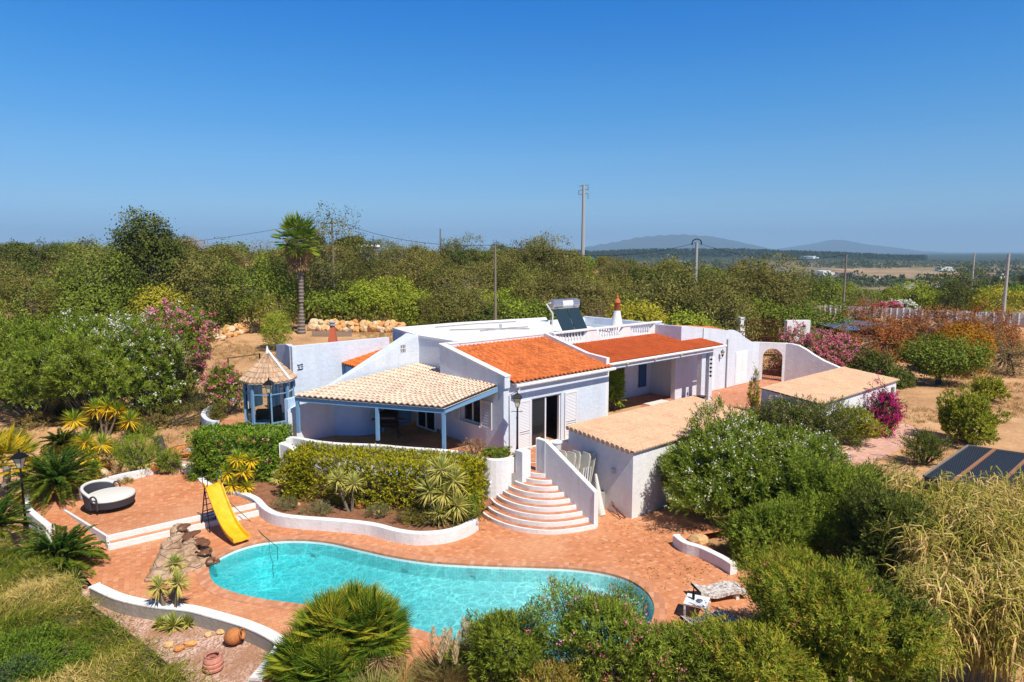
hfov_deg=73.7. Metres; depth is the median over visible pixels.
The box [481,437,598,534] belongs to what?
fan stairs
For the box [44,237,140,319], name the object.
tree
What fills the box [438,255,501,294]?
scrub tree
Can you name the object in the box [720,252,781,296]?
scrub tree
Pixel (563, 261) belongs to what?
scrub tree
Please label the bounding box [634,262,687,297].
scrub tree
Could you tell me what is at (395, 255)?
tree
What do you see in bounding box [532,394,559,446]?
sliding door
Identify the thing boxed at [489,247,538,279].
scrub tree
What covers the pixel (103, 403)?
yucca
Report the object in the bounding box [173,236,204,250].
scrub tree
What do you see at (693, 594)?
bottle
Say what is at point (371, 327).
boulder
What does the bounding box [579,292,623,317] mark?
scrub tree
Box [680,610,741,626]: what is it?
lounger
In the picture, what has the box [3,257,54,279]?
scrub tree
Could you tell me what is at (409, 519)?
tuft
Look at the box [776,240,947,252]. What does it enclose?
hills
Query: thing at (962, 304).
undergrowth
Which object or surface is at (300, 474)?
hedge
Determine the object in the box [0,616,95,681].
bush
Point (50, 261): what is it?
scrub tree
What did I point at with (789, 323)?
boundary wall
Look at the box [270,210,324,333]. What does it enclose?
fan palm
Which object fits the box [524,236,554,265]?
scrub tree
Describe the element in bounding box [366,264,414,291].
scrub tree
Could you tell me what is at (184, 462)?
garden steps
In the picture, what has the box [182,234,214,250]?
scrub tree
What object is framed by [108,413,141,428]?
bank shrub
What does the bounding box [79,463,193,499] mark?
wall
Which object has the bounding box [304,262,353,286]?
scrub tree
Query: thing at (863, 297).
tree
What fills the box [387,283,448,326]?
bush
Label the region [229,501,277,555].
garden hose
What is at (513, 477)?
terrace slab
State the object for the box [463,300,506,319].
scrub tree
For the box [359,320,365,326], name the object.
boulder
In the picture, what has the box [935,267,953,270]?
distant house
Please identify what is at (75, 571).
yucca
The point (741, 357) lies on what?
door
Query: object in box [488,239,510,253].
scrub tree
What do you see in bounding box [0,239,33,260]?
scrub tree
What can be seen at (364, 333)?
dry grass
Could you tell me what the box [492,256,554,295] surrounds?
scrub tree
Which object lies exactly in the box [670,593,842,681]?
oleander
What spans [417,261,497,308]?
bush
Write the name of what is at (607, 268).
scrub tree
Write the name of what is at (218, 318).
scrub bush
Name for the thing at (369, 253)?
ruined hut
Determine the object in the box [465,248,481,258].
scrub tree
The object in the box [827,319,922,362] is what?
tree
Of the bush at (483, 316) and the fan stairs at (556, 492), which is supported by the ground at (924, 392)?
the bush at (483, 316)
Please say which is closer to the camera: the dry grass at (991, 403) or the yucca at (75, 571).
the yucca at (75, 571)
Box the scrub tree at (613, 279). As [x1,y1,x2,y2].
[586,268,635,297]
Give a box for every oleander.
[0,312,94,408]
[0,329,92,423]
[26,322,158,425]
[29,309,137,399]
[64,309,200,416]
[88,299,200,381]
[134,297,226,405]
[200,361,247,416]
[441,596,559,681]
[523,573,679,681]
[625,618,772,681]
[655,393,851,518]
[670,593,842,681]
[707,488,842,567]
[729,538,978,681]
[748,392,871,456]
[748,448,919,544]
[762,318,881,376]
[872,300,903,308]
[890,298,921,309]
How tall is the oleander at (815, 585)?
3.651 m
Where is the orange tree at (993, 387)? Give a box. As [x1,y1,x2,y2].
[968,374,1012,403]
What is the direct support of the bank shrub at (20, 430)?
on the ground at (924, 392)
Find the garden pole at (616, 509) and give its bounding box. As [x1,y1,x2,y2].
[611,501,625,518]
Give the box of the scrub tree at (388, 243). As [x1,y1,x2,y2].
[374,235,401,259]
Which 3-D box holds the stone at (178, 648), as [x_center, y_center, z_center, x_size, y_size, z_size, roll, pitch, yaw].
[-8.654,7.981,17.758,0.225,0.153,0.262,4,8,27]
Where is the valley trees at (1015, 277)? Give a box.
[589,257,1023,290]
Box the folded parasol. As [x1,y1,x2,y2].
[594,474,605,515]
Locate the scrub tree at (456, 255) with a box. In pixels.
[443,246,475,268]
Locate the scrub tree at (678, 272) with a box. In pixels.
[672,269,707,283]
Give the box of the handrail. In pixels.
[227,353,259,362]
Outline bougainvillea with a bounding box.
[865,370,908,436]
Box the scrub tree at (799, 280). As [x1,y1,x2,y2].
[791,276,828,301]
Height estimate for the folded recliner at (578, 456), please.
1.453 m
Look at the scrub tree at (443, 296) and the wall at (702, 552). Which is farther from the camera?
the scrub tree at (443, 296)
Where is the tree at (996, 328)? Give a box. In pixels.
[953,300,1023,360]
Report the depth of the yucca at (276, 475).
28.39 m
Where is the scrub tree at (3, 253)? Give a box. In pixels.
[0,248,18,261]
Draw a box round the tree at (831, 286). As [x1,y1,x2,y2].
[807,269,865,305]
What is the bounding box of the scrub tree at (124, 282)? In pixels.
[90,267,150,298]
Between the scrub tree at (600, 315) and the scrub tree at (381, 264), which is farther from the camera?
the scrub tree at (381, 264)
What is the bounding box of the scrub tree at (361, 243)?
[330,232,378,273]
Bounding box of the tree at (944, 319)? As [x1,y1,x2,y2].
[892,303,981,349]
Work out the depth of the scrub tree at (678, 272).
84.08 m
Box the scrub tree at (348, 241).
[327,233,368,257]
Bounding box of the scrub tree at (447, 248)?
[436,232,487,265]
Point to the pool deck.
(126, 570)
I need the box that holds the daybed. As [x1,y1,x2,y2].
[80,479,135,510]
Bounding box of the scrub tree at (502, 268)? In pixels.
[470,250,534,292]
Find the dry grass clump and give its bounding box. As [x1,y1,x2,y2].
[366,654,444,681]
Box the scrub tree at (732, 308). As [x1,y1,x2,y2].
[674,280,761,339]
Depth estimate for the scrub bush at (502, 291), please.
77.22 m
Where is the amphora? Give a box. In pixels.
[223,627,244,644]
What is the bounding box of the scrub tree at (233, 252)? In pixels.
[200,242,245,265]
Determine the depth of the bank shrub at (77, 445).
31.35 m
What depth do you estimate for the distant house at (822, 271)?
892.89 m
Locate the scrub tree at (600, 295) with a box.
[547,274,613,316]
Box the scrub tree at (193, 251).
[174,245,218,260]
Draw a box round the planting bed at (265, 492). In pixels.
[203,457,492,530]
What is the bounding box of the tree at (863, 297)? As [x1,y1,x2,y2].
[838,284,883,306]
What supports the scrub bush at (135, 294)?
on the ground at (924, 392)
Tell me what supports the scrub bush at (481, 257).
on the ground at (924, 392)
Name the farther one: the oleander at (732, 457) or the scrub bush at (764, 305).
the scrub bush at (764, 305)
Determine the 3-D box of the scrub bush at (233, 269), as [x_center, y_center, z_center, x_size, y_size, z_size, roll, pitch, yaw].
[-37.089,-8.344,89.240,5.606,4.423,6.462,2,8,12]
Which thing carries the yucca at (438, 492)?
on the planting bed at (265, 492)
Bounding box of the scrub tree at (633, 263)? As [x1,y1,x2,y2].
[609,257,643,275]
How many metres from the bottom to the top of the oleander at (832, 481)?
3.662 m
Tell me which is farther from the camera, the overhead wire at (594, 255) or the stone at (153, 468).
the overhead wire at (594, 255)
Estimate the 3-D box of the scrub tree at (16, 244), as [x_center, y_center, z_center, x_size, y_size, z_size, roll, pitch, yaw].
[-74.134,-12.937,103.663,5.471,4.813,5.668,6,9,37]
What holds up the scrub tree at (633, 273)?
on the ground at (924, 392)
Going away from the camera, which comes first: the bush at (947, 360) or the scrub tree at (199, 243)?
the bush at (947, 360)
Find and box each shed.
[566,396,755,518]
[759,367,899,442]
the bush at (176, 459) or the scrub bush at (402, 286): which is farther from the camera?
the scrub bush at (402, 286)
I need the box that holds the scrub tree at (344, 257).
[309,241,363,280]
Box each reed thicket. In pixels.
[860,500,997,589]
[869,544,1023,681]
[871,468,1020,526]
[930,484,1023,579]
[939,539,1023,681]
[954,465,1023,520]
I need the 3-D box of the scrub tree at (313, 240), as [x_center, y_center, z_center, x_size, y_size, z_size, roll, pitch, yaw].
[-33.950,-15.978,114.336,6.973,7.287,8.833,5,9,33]
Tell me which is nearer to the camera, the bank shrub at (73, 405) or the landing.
the landing
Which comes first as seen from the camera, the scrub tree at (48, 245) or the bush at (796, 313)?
the bush at (796, 313)
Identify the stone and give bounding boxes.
[100,468,108,476]
[101,460,111,466]
[121,465,129,472]
[150,464,160,470]
[163,640,173,648]
[168,443,192,457]
[173,645,184,651]
[183,640,196,646]
[204,631,211,637]
[216,629,224,634]
[356,502,364,508]
[687,533,709,545]
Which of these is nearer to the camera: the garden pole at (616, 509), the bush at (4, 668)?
the bush at (4, 668)
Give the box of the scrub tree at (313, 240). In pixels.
[286,234,327,247]
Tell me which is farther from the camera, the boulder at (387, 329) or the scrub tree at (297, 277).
the scrub tree at (297, 277)
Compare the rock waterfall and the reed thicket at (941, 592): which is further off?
the rock waterfall
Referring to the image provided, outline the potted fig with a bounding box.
[608,368,626,410]
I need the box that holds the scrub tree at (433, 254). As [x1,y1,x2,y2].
[390,243,449,275]
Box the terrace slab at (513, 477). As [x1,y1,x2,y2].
[218,437,515,484]
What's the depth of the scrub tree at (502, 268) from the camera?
84.82 m
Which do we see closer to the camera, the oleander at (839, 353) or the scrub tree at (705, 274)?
the oleander at (839, 353)
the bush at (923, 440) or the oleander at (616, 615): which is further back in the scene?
the bush at (923, 440)
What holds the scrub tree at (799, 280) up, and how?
on the ground at (924, 392)
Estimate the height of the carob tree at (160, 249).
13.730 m
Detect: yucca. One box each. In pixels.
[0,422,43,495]
[47,551,89,588]
[56,408,89,434]
[71,427,115,467]
[80,394,133,435]
[84,458,106,476]
[114,409,142,439]
[144,552,194,606]
[150,611,195,634]
[219,446,261,494]
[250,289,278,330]
[270,463,285,484]
[325,467,365,511]
[411,454,473,527]
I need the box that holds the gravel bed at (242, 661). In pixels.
[78,574,268,681]
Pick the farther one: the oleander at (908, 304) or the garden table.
the oleander at (908, 304)
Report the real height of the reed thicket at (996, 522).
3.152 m
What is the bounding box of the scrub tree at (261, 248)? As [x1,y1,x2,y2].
[250,237,274,259]
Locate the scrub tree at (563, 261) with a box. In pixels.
[502,231,576,279]
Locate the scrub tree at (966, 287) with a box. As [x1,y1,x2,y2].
[953,283,972,292]
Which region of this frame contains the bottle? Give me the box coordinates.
[692,588,694,599]
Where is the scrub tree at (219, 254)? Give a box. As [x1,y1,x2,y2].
[203,245,239,264]
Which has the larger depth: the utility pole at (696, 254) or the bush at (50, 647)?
the utility pole at (696, 254)
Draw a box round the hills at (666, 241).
[575,234,773,250]
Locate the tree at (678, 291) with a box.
[629,252,731,320]
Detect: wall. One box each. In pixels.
[24,487,53,541]
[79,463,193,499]
[88,582,282,681]
[196,474,478,544]
[201,396,242,434]
[279,436,530,498]
[561,438,568,451]
[672,534,736,574]
[707,317,745,336]
[758,342,839,380]
[783,320,810,342]
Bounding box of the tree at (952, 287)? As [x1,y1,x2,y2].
[902,259,994,310]
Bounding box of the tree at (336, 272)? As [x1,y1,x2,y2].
[291,200,366,319]
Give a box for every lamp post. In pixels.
[10,448,29,533]
[263,377,274,442]
[511,391,522,449]
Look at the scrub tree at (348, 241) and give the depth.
107.00 m
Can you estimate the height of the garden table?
0.460 m
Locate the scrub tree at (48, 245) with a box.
[40,241,57,253]
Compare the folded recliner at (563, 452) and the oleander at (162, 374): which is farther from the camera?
the oleander at (162, 374)
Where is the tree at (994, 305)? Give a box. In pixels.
[962,279,1023,312]
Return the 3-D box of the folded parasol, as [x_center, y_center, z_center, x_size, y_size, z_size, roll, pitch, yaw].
[3.324,5.908,26.141,0.595,1.552,0.337,7,10,43]
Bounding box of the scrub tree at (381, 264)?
[344,246,408,286]
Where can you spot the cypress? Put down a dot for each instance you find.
(753, 398)
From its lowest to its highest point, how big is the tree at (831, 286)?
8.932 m
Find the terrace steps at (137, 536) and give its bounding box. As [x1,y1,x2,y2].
[62,503,258,549]
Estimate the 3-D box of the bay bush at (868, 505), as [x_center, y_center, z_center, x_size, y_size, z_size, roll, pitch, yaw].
[11.228,5.797,20.123,3.589,3.666,4.240,0,7,0]
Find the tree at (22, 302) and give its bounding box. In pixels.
[0,277,66,325]
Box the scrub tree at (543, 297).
[522,290,564,309]
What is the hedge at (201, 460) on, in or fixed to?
on the planting bed at (265, 492)
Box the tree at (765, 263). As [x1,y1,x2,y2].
[733,249,820,310]
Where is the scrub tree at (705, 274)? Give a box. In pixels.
[674,261,722,282]
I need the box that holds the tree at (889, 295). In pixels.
[879,276,939,309]
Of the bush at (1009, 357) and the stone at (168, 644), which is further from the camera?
the bush at (1009, 357)
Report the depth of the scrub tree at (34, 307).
60.89 m
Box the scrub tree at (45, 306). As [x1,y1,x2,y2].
[28,281,106,322]
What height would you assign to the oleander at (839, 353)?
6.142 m
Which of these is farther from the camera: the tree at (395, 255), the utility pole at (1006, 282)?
the tree at (395, 255)
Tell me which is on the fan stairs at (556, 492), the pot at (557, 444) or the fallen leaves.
the pot at (557, 444)
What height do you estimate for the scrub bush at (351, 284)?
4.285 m
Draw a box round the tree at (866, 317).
[832,296,902,334]
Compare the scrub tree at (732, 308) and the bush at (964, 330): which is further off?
the scrub tree at (732, 308)
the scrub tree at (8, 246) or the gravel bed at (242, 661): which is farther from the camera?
the scrub tree at (8, 246)
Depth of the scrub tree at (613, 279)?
75.31 m
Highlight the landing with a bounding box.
[601,490,605,508]
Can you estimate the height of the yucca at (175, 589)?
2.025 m
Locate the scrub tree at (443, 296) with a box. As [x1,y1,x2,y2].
[416,278,482,324]
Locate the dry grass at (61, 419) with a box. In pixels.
[0,401,250,505]
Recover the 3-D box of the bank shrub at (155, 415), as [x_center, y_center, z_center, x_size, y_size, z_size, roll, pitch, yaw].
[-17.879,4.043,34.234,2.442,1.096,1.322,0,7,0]
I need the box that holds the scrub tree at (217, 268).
[189,251,236,286]
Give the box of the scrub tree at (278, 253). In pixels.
[264,248,311,279]
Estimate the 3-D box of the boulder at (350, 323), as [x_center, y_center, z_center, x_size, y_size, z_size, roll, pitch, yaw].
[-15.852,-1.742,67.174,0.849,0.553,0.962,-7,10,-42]
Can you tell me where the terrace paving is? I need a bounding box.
[211,375,782,472]
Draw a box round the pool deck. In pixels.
[31,489,788,681]
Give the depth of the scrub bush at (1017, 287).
101.75 m
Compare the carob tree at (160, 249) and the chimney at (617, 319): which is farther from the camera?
the carob tree at (160, 249)
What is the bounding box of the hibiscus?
[836,404,890,447]
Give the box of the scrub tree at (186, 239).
[173,234,196,246]
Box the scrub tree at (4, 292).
[0,274,55,316]
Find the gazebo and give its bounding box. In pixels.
[239,346,296,438]
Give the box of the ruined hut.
[359,245,379,274]
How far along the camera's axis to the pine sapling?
56.86 m
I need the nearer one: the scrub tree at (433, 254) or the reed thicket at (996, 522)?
the reed thicket at (996, 522)
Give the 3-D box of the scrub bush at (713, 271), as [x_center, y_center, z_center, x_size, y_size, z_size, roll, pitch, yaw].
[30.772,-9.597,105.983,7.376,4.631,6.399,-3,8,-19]
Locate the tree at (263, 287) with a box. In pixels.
[198,234,310,326]
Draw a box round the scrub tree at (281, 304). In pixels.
[269,291,297,320]
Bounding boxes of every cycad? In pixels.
[0,494,37,545]
[1,443,108,514]
[5,523,110,587]
[38,427,80,454]
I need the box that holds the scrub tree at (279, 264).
[246,254,303,280]
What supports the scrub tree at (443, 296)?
on the ground at (924, 392)
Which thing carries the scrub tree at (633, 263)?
on the ground at (924, 392)
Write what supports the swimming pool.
in the pool deck
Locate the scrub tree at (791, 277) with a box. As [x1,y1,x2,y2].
[776,269,807,286]
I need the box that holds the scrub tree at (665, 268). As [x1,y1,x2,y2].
[650,261,680,273]
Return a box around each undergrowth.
[4,248,836,328]
[789,288,1023,309]
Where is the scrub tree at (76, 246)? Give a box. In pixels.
[61,234,123,269]
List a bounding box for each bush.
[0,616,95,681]
[0,649,51,681]
[9,272,63,313]
[40,283,137,322]
[53,241,78,253]
[101,429,174,473]
[111,279,200,317]
[118,283,167,319]
[142,273,202,288]
[154,301,214,333]
[154,445,184,474]
[180,292,225,328]
[194,282,247,324]
[221,263,242,282]
[225,264,286,287]
[233,280,279,318]
[252,246,286,272]
[265,276,314,311]
[296,282,354,323]
[331,277,367,292]
[339,275,413,321]
[340,660,415,681]
[370,270,417,316]
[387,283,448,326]
[388,245,439,276]
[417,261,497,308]
[424,297,529,324]
[448,484,488,519]
[453,286,499,303]
[458,436,486,454]
[469,247,498,264]
[480,445,514,457]
[486,292,526,309]
[488,292,585,319]
[491,284,539,305]
[497,296,555,319]
[580,254,597,272]
[601,298,674,324]
[610,292,639,313]
[663,306,724,329]
[697,264,727,280]
[743,293,789,341]
[760,296,860,344]
[822,474,949,589]
[823,546,954,681]
[833,289,867,306]
[846,342,914,389]
[854,287,884,300]
[878,364,919,389]
[889,329,1005,384]
[891,424,952,464]
[921,285,954,296]
[926,316,1001,377]
[965,285,1002,304]
[971,330,1023,378]
[998,284,1023,306]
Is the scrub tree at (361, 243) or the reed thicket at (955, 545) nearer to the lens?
the reed thicket at (955, 545)
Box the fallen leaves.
[90,509,729,591]
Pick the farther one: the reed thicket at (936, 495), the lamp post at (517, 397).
the lamp post at (517, 397)
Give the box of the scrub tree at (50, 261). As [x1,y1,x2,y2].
[49,251,90,271]
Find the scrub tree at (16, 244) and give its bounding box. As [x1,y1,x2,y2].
[6,241,41,255]
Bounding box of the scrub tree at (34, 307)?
[4,276,60,320]
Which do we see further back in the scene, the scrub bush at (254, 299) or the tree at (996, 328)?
the scrub bush at (254, 299)
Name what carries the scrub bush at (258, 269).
on the ground at (924, 392)
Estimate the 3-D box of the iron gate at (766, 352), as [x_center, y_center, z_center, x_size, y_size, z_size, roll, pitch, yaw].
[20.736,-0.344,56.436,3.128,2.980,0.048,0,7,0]
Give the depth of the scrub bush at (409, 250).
102.50 m
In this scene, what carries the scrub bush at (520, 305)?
on the ground at (924, 392)
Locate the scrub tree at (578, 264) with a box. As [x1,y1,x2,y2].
[539,247,591,281]
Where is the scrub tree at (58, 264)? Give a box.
[47,244,118,284]
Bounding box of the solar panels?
[922,445,1023,489]
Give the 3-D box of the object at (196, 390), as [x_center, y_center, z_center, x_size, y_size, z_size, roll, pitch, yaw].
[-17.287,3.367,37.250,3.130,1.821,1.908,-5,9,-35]
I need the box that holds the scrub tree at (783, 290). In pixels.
[719,268,814,314]
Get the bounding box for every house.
[276,316,758,454]
[801,256,818,258]
[816,270,834,274]
[835,272,856,275]
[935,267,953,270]
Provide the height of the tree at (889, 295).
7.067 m
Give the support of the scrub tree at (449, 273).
on the ground at (924, 392)
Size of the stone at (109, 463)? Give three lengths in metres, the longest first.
0.459 x 0.343 x 0.312 m
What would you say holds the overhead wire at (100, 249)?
attached to the utility pole at (333, 248)
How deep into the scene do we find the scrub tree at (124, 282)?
63.59 m
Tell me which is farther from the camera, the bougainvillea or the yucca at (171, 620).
the bougainvillea
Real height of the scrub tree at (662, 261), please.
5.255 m
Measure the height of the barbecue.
1.291 m
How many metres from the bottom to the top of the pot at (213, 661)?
0.390 m
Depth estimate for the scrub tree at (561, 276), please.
71.64 m
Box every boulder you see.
[228,326,234,331]
[243,326,250,332]
[307,323,317,330]
[321,324,327,330]
[347,320,354,325]
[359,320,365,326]
[367,324,374,330]
[384,326,390,332]
[389,320,395,326]
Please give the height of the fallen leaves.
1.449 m
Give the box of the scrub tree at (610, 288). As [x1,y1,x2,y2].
[568,277,623,316]
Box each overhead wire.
[0,220,321,251]
[338,221,483,245]
[497,243,693,255]
[699,243,845,259]
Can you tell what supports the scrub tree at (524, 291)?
on the ground at (924, 392)
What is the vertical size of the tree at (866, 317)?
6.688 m
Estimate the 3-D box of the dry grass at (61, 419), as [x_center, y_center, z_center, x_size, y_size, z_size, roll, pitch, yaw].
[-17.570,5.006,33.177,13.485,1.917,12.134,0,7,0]
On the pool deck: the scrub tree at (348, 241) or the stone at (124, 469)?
the stone at (124, 469)
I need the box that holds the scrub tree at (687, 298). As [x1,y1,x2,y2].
[646,271,715,318]
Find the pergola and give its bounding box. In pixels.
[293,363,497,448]
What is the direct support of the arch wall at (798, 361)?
on the ground at (924, 392)
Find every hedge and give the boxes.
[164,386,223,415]
[184,421,293,482]
[276,439,489,517]
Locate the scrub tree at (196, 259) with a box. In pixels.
[145,251,216,285]
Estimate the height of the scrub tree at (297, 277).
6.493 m
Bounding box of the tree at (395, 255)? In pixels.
[365,232,446,278]
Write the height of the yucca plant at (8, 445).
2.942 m
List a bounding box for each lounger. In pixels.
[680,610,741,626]
[691,581,748,602]
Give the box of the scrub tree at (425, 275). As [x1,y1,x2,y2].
[416,257,464,288]
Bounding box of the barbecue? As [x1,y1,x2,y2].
[371,410,406,438]
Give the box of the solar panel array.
[813,319,890,345]
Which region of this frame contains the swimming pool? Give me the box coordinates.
[196,535,667,669]
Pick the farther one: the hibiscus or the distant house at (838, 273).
the distant house at (838, 273)
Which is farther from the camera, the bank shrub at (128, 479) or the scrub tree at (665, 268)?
the scrub tree at (665, 268)
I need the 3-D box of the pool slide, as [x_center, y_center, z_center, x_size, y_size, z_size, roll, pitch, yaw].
[-10.221,5.818,24.127,2.561,2.191,0.610,7,10,41]
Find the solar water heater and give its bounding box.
[546,298,586,336]
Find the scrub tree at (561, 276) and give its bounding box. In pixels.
[536,263,586,305]
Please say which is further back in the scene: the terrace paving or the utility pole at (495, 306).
the utility pole at (495, 306)
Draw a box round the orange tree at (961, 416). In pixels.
[935,382,1012,446]
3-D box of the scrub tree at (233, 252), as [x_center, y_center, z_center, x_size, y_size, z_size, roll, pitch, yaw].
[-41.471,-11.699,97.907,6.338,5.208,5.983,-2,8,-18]
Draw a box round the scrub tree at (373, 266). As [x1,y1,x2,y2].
[360,246,399,282]
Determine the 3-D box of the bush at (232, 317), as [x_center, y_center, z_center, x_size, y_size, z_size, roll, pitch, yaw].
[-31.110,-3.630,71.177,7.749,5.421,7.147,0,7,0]
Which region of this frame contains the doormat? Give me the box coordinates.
[643,399,667,405]
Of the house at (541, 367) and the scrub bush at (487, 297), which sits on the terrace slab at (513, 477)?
the house at (541, 367)
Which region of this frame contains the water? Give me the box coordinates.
[209,543,650,617]
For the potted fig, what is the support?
on the terrace paving
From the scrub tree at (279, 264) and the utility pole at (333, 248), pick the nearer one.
the utility pole at (333, 248)
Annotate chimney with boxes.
[328,321,337,341]
[611,293,622,332]
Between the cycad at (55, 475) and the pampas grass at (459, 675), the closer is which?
the pampas grass at (459, 675)
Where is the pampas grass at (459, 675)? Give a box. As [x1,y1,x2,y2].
[404,616,485,681]
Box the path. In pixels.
[829,423,923,466]
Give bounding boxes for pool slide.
[201,470,249,545]
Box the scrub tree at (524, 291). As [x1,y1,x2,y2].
[505,277,558,303]
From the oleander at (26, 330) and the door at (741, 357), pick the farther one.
the door at (741, 357)
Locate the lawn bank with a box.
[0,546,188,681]
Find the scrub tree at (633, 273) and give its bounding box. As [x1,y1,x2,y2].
[616,265,665,289]
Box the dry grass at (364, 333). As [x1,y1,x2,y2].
[205,329,392,364]
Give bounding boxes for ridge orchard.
[561,248,927,260]
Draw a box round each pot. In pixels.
[202,651,223,673]
[550,440,561,449]
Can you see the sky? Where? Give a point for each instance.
(772, 124)
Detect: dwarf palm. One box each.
[257,624,366,681]
[282,574,416,681]
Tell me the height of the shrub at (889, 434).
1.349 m
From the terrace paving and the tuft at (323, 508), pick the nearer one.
the tuft at (323, 508)
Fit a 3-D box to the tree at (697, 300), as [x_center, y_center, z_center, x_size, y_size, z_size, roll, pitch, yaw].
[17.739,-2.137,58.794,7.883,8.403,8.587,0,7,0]
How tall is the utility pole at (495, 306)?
8.872 m
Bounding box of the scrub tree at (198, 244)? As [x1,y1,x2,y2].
[177,234,204,248]
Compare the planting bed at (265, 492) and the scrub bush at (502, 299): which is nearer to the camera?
the planting bed at (265, 492)
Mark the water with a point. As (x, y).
(247, 573)
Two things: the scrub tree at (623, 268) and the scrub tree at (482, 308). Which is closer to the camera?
the scrub tree at (482, 308)
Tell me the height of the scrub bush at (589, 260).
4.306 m
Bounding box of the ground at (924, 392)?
[0,252,1023,681]
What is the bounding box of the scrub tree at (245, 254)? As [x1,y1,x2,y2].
[232,242,256,263]
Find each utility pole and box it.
[331,218,334,288]
[494,245,496,319]
[578,185,588,254]
[691,239,701,285]
[842,254,846,308]
[971,253,974,287]
[1001,254,1009,323]
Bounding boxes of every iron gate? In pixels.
[746,319,782,354]
[762,360,781,379]
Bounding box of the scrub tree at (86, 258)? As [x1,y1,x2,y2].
[58,244,147,283]
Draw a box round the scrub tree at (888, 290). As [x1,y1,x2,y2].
[882,286,901,297]
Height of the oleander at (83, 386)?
5.575 m
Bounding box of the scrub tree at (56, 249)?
[47,239,67,254]
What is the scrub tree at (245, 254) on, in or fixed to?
on the ground at (924, 392)
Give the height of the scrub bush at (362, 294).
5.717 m
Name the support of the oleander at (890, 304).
on the ground at (924, 392)
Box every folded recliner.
[558,449,566,458]
[566,451,575,465]
[572,450,580,470]
[576,451,590,478]
[579,451,595,482]
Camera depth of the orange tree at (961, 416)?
31.93 m
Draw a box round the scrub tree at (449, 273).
[414,264,486,303]
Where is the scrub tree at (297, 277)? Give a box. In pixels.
[282,265,314,285]
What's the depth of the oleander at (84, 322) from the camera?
38.52 m
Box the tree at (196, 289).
[156,252,248,320]
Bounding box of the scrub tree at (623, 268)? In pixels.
[611,261,644,279]
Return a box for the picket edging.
[312,330,351,336]
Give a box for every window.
[246,384,251,418]
[254,394,268,395]
[285,382,291,397]
[400,345,405,351]
[459,399,479,427]
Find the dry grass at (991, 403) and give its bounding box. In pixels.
[762,348,1023,480]
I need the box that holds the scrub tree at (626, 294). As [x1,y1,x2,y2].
[611,282,653,309]
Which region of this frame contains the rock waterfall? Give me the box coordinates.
[144,523,220,582]
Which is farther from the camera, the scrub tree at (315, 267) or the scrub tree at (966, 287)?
the scrub tree at (966, 287)
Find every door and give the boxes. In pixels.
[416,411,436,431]
[435,413,441,429]
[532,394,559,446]
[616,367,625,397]
[712,357,714,389]
[734,350,747,384]
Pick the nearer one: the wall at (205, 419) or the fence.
the wall at (205, 419)
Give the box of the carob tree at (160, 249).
[98,205,193,307]
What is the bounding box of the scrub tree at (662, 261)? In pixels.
[651,255,683,272]
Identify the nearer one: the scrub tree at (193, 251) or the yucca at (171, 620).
the yucca at (171, 620)
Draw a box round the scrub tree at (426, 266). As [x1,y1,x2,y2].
[386,249,444,289]
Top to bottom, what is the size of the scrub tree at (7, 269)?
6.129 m
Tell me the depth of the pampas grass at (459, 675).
15.96 m
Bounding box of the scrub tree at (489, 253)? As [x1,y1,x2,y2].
[478,242,518,271]
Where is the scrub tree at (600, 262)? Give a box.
[593,254,616,269]
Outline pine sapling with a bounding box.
[257,310,294,348]
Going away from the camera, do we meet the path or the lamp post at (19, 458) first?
the lamp post at (19, 458)
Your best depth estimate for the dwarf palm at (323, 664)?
15.71 m
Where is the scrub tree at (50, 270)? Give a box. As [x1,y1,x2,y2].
[27,259,90,278]
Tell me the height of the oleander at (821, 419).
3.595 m
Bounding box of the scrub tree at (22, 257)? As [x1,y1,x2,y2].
[3,237,55,273]
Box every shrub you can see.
[0,425,28,439]
[7,409,68,428]
[35,401,67,418]
[60,401,85,412]
[64,435,95,454]
[97,437,126,456]
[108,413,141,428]
[109,472,134,484]
[119,446,147,466]
[125,420,158,439]
[136,411,180,426]
[391,504,490,527]
[510,654,584,681]
[868,416,890,435]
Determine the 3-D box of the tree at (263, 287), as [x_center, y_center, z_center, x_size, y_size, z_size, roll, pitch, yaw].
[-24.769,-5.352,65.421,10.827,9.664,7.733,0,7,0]
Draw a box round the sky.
[0,0,1023,252]
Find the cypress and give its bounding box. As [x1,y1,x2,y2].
[746,363,760,410]
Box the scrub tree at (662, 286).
[637,268,692,308]
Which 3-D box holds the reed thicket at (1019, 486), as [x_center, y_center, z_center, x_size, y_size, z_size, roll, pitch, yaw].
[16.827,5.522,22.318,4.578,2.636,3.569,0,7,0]
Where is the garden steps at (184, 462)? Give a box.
[172,442,223,473]
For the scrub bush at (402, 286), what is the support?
on the ground at (924, 392)
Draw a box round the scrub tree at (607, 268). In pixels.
[597,257,645,280]
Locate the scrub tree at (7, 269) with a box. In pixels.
[0,257,32,307]
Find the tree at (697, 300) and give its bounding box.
[679,267,771,355]
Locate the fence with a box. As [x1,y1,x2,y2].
[814,305,1023,326]
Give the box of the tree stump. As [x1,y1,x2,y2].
[153,435,166,463]
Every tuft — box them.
[267,494,299,509]
[292,499,335,514]
[361,500,395,517]
[400,509,431,524]
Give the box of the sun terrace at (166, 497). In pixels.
[64,470,252,534]
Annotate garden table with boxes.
[683,593,709,616]
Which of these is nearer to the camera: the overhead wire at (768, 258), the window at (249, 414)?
the window at (249, 414)

